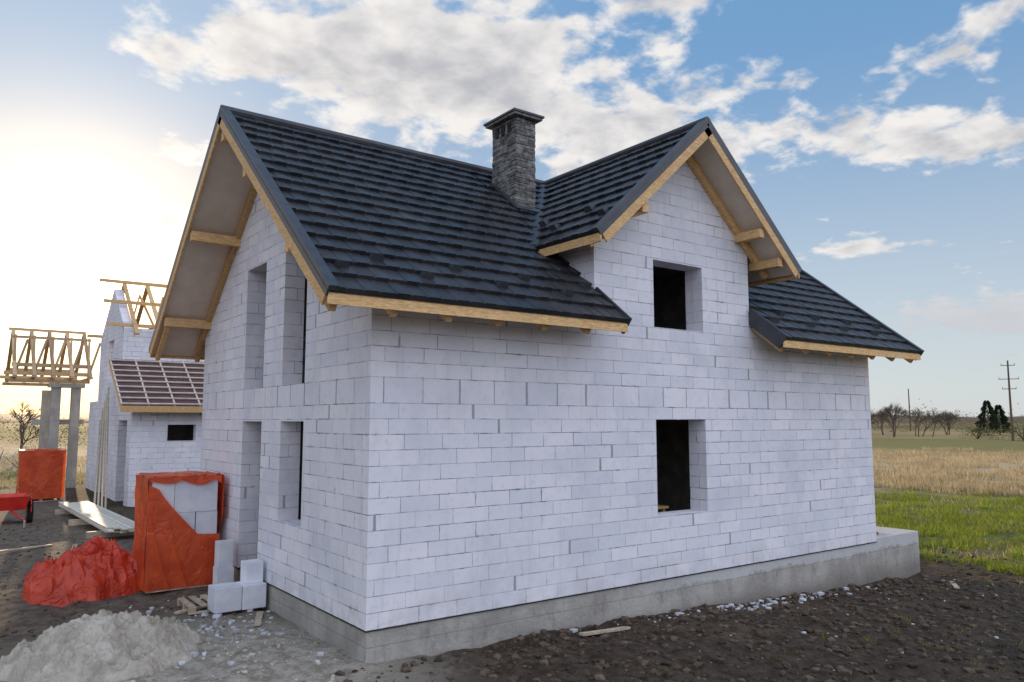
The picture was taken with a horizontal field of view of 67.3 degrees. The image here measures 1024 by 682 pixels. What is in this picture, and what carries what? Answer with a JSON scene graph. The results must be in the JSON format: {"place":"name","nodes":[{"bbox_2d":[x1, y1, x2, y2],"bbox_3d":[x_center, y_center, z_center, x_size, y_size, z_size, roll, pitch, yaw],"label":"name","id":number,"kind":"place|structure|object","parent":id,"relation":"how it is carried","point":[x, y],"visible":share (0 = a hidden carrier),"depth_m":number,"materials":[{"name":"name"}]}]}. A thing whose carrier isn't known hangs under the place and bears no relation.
{"place":"outdoors","nodes":[
{"label":"outdoors","id":0,"kind":"place"},
{"bbox_2d":[0,454,86,487],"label":"dry grass","id":1,"kind":"structure","parent":0,"point":[78,464],"depth_m":50.76,"materials":[{"name":"beige plant"}]},
{"bbox_2d":[132,328,204,361],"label":"wall","id":2,"kind":"structure","parent":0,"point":[141,344],"depth_m":32.04,"materials":[{"name":"paint"}]},
{"bbox_2d":[87,278,203,412],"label":"roof timbers","id":3,"kind":"object","parent":2,"relation":"on","point":[155,386],"visible":0.16,"depth_m":30.96,"materials":[{"name":"beige wood"}]},
{"bbox_2d":[0,423,1023,681],"bbox_3d":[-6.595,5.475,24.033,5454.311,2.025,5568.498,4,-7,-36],"label":"ground","id":4,"kind":"structure","parent":0,"point":[62,541],"depth_m":11.86,"materials":[{"name":"brown soil"}]},
{"bbox_2d":[0,446,13,468],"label":"blossoming shrub","id":5,"kind":"object","parent":4,"relation":"on","point":[3,458],"visible":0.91,"depth_m":50.85,"materials":[{"name":"beige plant"}]},
{"bbox_2d":[4,450,24,473],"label":"blossoming shrub","id":6,"kind":"object","parent":4,"relation":"on","point":[12,456],"visible":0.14,"depth_m":47.94,"materials":[{"name":"beige plant"}]},
{"bbox_2d":[0,493,33,527],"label":"red utility cart","id":7,"kind":"object","parent":4,"relation":"on","point":[16,501],"visible":0.98,"depth_m":23.99,"materials":[{"name":"metal"}]},
{"bbox_2d":[5,398,40,450],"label":"bare tree","id":8,"kind":"object","parent":4,"relation":"on","point":[31,416],"visible":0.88,"depth_m":66.78,"materials":[{"name":"brown plant"}]},
{"bbox_2d":[10,439,37,457],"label":"blossoming shrub","id":9,"kind":"object","parent":4,"relation":"on","point":[27,448],"visible":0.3,"depth_m":54.90,"materials":[{"name":"beige plant"}]},
{"bbox_2d":[16,448,66,501],"bbox_3d":[-19.381,5.490,31.660,1.645,2.103,1.169,4,-7,-36],"label":"wrapped brick stack","id":10,"kind":"object","parent":4,"relation":"on","point":[40,474],"visible":0.94,"depth_m":31.25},
{"bbox_2d":[0,327,100,487],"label":"timber porch frame","id":11,"kind":"object","parent":4,"relation":"on","point":[49,421],"visible":0.96,"depth_m":37.71,"materials":[{"name":"wood"}]},
{"bbox_2d":[22,536,140,606],"bbox_3d":[-7.808,4.254,14.203,2.200,1.222,1.760,4,-7,-36],"label":"red tarpaulin bundle","id":12,"kind":"object","parent":4,"relation":"on","point":[94,568],"visible":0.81,"depth_m":13.68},
{"bbox_2d":[55,501,134,537],"bbox_3d":[-12.838,5.492,23.810,1.500,0.384,9.198,4,-7,-36],"label":"timber board stack","id":13,"kind":"object","parent":4,"relation":"on","point":[108,523],"visible":0.87,"depth_m":22.75,"materials":[{"name":"beige wood"}]},
{"bbox_2d":[93,387,109,508],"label":"leaning poles","id":14,"kind":"object","parent":4,"relation":"on","point":[105,413],"visible":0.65,"depth_m":29.09,"materials":[{"name":"beige wood"}]},
{"bbox_2d":[0,609,205,681],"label":"sand pile","id":15,"kind":"object","parent":4,"relation":"on","point":[103,645],"visible":0.91,"depth_m":9.47,"materials":[{"name":"grey sand"}]},
{"bbox_2d":[85,399,129,505],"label":"wall","id":16,"kind":"structure","parent":4,"relation":"on","point":[118,433],"depth_m":32.26,"materials":[{"name":"paint"}]},
{"bbox_2d":[98,289,133,400],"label":"gable","id":17,"kind":"structure","parent":16,"relation":"on","point":[116,342],"depth_m":33.68,"materials":[{"name":"paint"}]},
{"bbox_2d":[125,412,201,506],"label":"wall","id":18,"kind":"structure","parent":4,"relation":"on","point":[151,449],"depth_m":29.75,"materials":[{"name":"paint"}]},
{"bbox_2d":[132,471,224,592],"bbox_3d":[-6.290,3.530,14.559,1.418,2.082,1.123,4,-7,-36],"label":"wrapped block pallet","id":19,"kind":"object","parent":4,"relation":"on","point":[178,517],"visible":0.98,"depth_m":14.11,"materials":[{"name":"orange plastic"}]},
{"bbox_2d":[167,425,193,440],"bbox_3d":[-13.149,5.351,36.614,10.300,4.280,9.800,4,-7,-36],"label":"window opening","id":20,"kind":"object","parent":4,"relation":"on","point":[179,432],"depth_m":33.53,"materials":[{"name":"paint"}]},
{"bbox_2d":[8,603,369,681],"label":"sand lumps","id":21,"kind":"object","parent":4,"relation":"on","point":[248,656],"visible":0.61,"depth_m":9.95,"materials":[{"name":"grey sand"}]},
{"bbox_2d":[177,539,265,614],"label":"stacked aerated blocks","id":22,"kind":"object","parent":4,"relation":"on","point":[226,593],"depth_m":12.58,"materials":[{"name":"white concrete"}]},
{"bbox_2d":[0,544,959,635],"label":"scrap planks","id":23,"kind":"object","parent":4,"relation":"on","point":[258,619],"visible":0.76,"depth_m":11.87,"materials":[{"name":"brown wood"}]},
{"bbox_2d":[0,518,1023,681],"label":"soil clods","id":24,"kind":"object","parent":4,"relation":"on","point":[684,617],"visible":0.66,"depth_m":11.55,"materials":[{"name":"brown soil"}]},
{"bbox_2d":[0,401,1023,448],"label":"distant tree line","id":25,"kind":"object","parent":4,"relation":"on","point":[963,422],"visible":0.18,"depth_m":225.46,"materials":[{"name":"brown plant"}]},
{"bbox_2d":[129,579,1004,674],"bbox_3d":[3.191,4.606,12.556,18.684,0.603,7.146,1,-6,-13],"label":"block rubble","id":26,"kind":"object","parent":4,"relation":"on","point":[235,630],"visible":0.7,"depth_m":12.09,"materials":[{"name":"white concrete"}]},
{"bbox_2d":[234,526,919,662],"bbox_3d":[1.513,5.339,17.192,14.335,1.870,8.070,4,-7,-36],"label":"foundation","id":27,"kind":"object","parent":4,"relation":"on","point":[891,552],"visible":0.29,"depth_m":12.57,"materials":[{"name":"concrete"}]},
{"bbox_2d":[234,542,875,632],"bbox_3d":[0.722,4.428,16.700,12.408,0.015,8.108,4,-7,-36],"label":"damp proof course","id":28,"kind":"object","parent":27,"relation":"on","point":[543,600],"visible":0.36,"depth_m":11.73,"materials":[{"name":"rubber"}]},
{"bbox_2d":[200,193,358,623],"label":"gable wall","id":29,"kind":"structure","parent":28,"relation":"on","point":[308,557],"depth_m":12.90,"materials":[{"name":"paint"}]},
{"bbox_2d":[257,334,305,542],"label":"back wall","id":30,"kind":"structure","parent":28,"relation":"on","point":[303,365],"depth_m":17.58,"materials":[{"name":"paint"}]},
{"bbox_2d":[149,117,256,361],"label":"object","id":31,"kind":"object","parent":30,"relation":"on","point":[199,349],"visible":0.18,"depth_m":15.51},
{"bbox_2d":[149,109,219,351],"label":"roof back trim","id":32,"kind":"structure","parent":31,"relation":"on","point":[197,186],"depth_m":14.73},
{"bbox_2d":[152,128,306,356],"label":"roof back deck","id":33,"kind":"structure","parent":31,"relation":"on","point":[226,188],"depth_m":15.20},
{"bbox_2d":[298,266,690,519],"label":"floors and partitions","id":34,"kind":"object","parent":28,"relation":"on","point":[673,469],"visible":0.06,"depth_m":18.39,"materials":[{"name":"paint"}]},
{"bbox_2d":[352,161,876,630],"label":"front long wall","id":35,"kind":"structure","parent":28,"relation":"on","point":[508,463],"depth_m":12.52,"materials":[{"name":"brick"}]},
{"bbox_2d":[164,117,920,362],"bbox_3d":[1.002,-1.553,16.883,14.266,3.963,8.580,4,-7,-36],"label":"roof timber front","id":36,"kind":"object","parent":35,"relation":"on","point":[393,307],"visible":0.39,"depth_m":11.07,"materials":[{"name":"beige wood"}]},
{"bbox_2d":[219,107,923,355],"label":"roof front trim","id":37,"kind":"structure","parent":36,"relation":"on","point":[316,264],"depth_m":11.01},
{"bbox_2d":[219,105,787,347],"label":"flashings","id":38,"kind":"object","parent":37,"relation":"on","point":[768,330],"visible":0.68,"depth_m":14.75,"materials":[{"name":"grey metal"}]},
{"bbox_2d":[325,292,917,353],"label":"roof front deck","id":39,"kind":"structure","parent":36,"relation":"on","point":[555,315],"depth_m":10.67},
{"bbox_2d":[233,114,921,353],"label":"roof front tiles","id":40,"kind":"object","parent":39,"relation":"on","point":[409,217],"visible":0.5,"depth_m":12.38,"materials":[{"name":"black tile"}]},
{"bbox_2d":[483,107,544,212],"bbox_3d":[0.046,-3.281,15.615,0.760,2.490,1.123,4,-7,-36],"label":"chimney","id":41,"kind":"object","parent":40,"relation":"on","point":[514,158],"visible":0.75,"depth_m":15.38,"materials":[{"name":"stone"}]},
{"bbox_2d":[559,248,577,269],"bbox_3d":[0.467,-0.922,14.134,0.300,1.504,2.600,4,-7,-36],"label":"dormer cheek","id":42,"kind":"object","parent":35,"relation":"attached to","point":[571,256],"depth_m":13.17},
{"bbox_2d":[538,129,711,255],"bbox_3d":[2.003,-2.632,13.579,2.806,2.486,1.698,4,-7,-36],"label":"dormer timber","id":43,"kind":"object","parent":35,"relation":"on","point":[590,241],"visible":0.71,"depth_m":12.66,"materials":[{"name":"beige wood"}]},
{"bbox_2d":[534,128,691,248],"bbox_3d":[1.015,-2.612,14.735,2.704,2.400,4.670,4,-7,-36],"label":"dormer roof","id":44,"kind":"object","parent":43,"relation":"on","point":[609,184],"visible":0.52,"depth_m":14.00,"materials":[{"name":"black tile"}]},
{"bbox_2d":[539,118,708,234],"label":"dormer roof left trim","id":45,"kind":"structure","parent":43,"relation":"on","point":[610,217],"depth_m":12.79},
{"bbox_2d":[631,127,799,286],"bbox_3d":[3.409,-2.525,14.610,4.300,2.486,1.698,4,-7,-36],"label":"dormer timber","id":46,"kind":"object","parent":35,"relation":"on","point":[742,239],"visible":0.77,"depth_m":14.67,"materials":[{"name":"beige wood"}]},
{"bbox_2d":[692,139,792,281],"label":"roof soffit","id":47,"kind":"structure","parent":46,"relation":"on","point":[722,182],"depth_m":14.57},
{"bbox_2d":[707,120,801,272],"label":"dormer roof right trim","id":48,"kind":"structure","parent":46,"relation":"on","point":[715,133],"depth_m":14.39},
{"bbox_2d":[604,569,1022,671],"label":"weeds","id":49,"kind":"object","parent":4,"relation":"on","point":[899,630],"visible":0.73,"depth_m":11.78,"materials":[{"name":"green plant"}]},
{"bbox_2d":[870,409,890,434],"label":"tree","id":50,"kind":"object","parent":4,"relation":"on","point":[881,422],"visible":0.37,"depth_m":178.98,"materials":[{"name":"brown plant"}]},
{"bbox_2d":[871,402,917,436],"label":"tree","id":51,"kind":"object","parent":4,"relation":"on","point":[890,412],"visible":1,"depth_m":164.97,"materials":[{"name":"brown plant"}]},
{"bbox_2d":[908,389,910,430],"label":"power pole","id":52,"kind":"object","parent":4,"relation":"on","point":[909,409],"visible":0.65,"depth_m":221.81,"materials":[{"name":"brown wood"}]},
{"bbox_2d":[901,407,946,436],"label":"tree","id":53,"kind":"object","parent":4,"relation":"on","point":[913,413],"visible":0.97,"depth_m":166.25,"materials":[{"name":"brown plant"}]},
{"bbox_2d":[872,446,1023,496],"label":"dry grass","id":54,"kind":"structure","parent":4,"relation":"on","point":[916,477],"depth_m":51.28,"materials":[{"name":"beige plant"}]},
{"bbox_2d":[934,411,961,434],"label":"tree","id":55,"kind":"object","parent":4,"relation":"on","point":[948,416],"visible":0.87,"depth_m":176.50,"materials":[{"name":"brown plant"}]},
{"bbox_2d":[956,424,1005,439],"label":"shrub","id":56,"kind":"object","parent":4,"relation":"on","point":[978,436],"visible":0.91,"depth_m":148.95,"materials":[{"name":"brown plant"}]},
{"bbox_2d":[973,400,1005,435],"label":"pine tree","id":57,"kind":"object","parent":4,"relation":"on","point":[982,415],"visible":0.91,"depth_m":169.16,"materials":[{"name":"green plant"}]},
{"bbox_2d":[985,405,1014,434],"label":"pine tree","id":58,"kind":"object","parent":4,"relation":"on","point":[1000,412],"visible":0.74,"depth_m":171.09,"materials":[{"name":"green plant"}]},
{"bbox_2d":[983,422,1023,440],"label":"shrub","id":59,"kind":"object","parent":4,"relation":"on","point":[1016,433],"visible":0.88,"depth_m":141.42,"materials":[{"name":"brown plant"}]},
{"bbox_2d":[998,360,1018,440],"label":"power pole","id":60,"kind":"object","parent":4,"relation":"on","point":[1011,416],"visible":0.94,"depth_m":140.09,"materials":[{"name":"brown wood"}]},
{"bbox_2d":[0,413,1023,422],"bbox_3d":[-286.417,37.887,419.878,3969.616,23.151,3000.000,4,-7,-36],"label":"distant hills","id":61,"kind":"structure","parent":0,"point":[85,416],"depth_m":1355.65,"materials":[{"name":"brown"}]},
{"bbox_2d":[0,0,1023,416],"label":"sky","id":62,"kind":"structure","parent":0,"point":[882,141],"materials":[{"name":"blue"}]},
{"bbox_2d":[874,473,1023,576],"bbox_3d":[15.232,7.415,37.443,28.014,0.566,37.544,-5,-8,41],"label":"grass","id":63,"kind":"structure","parent":0,"point":[944,526],"depth_m":26.74,"materials":[{"name":"green plant"}]}
]}

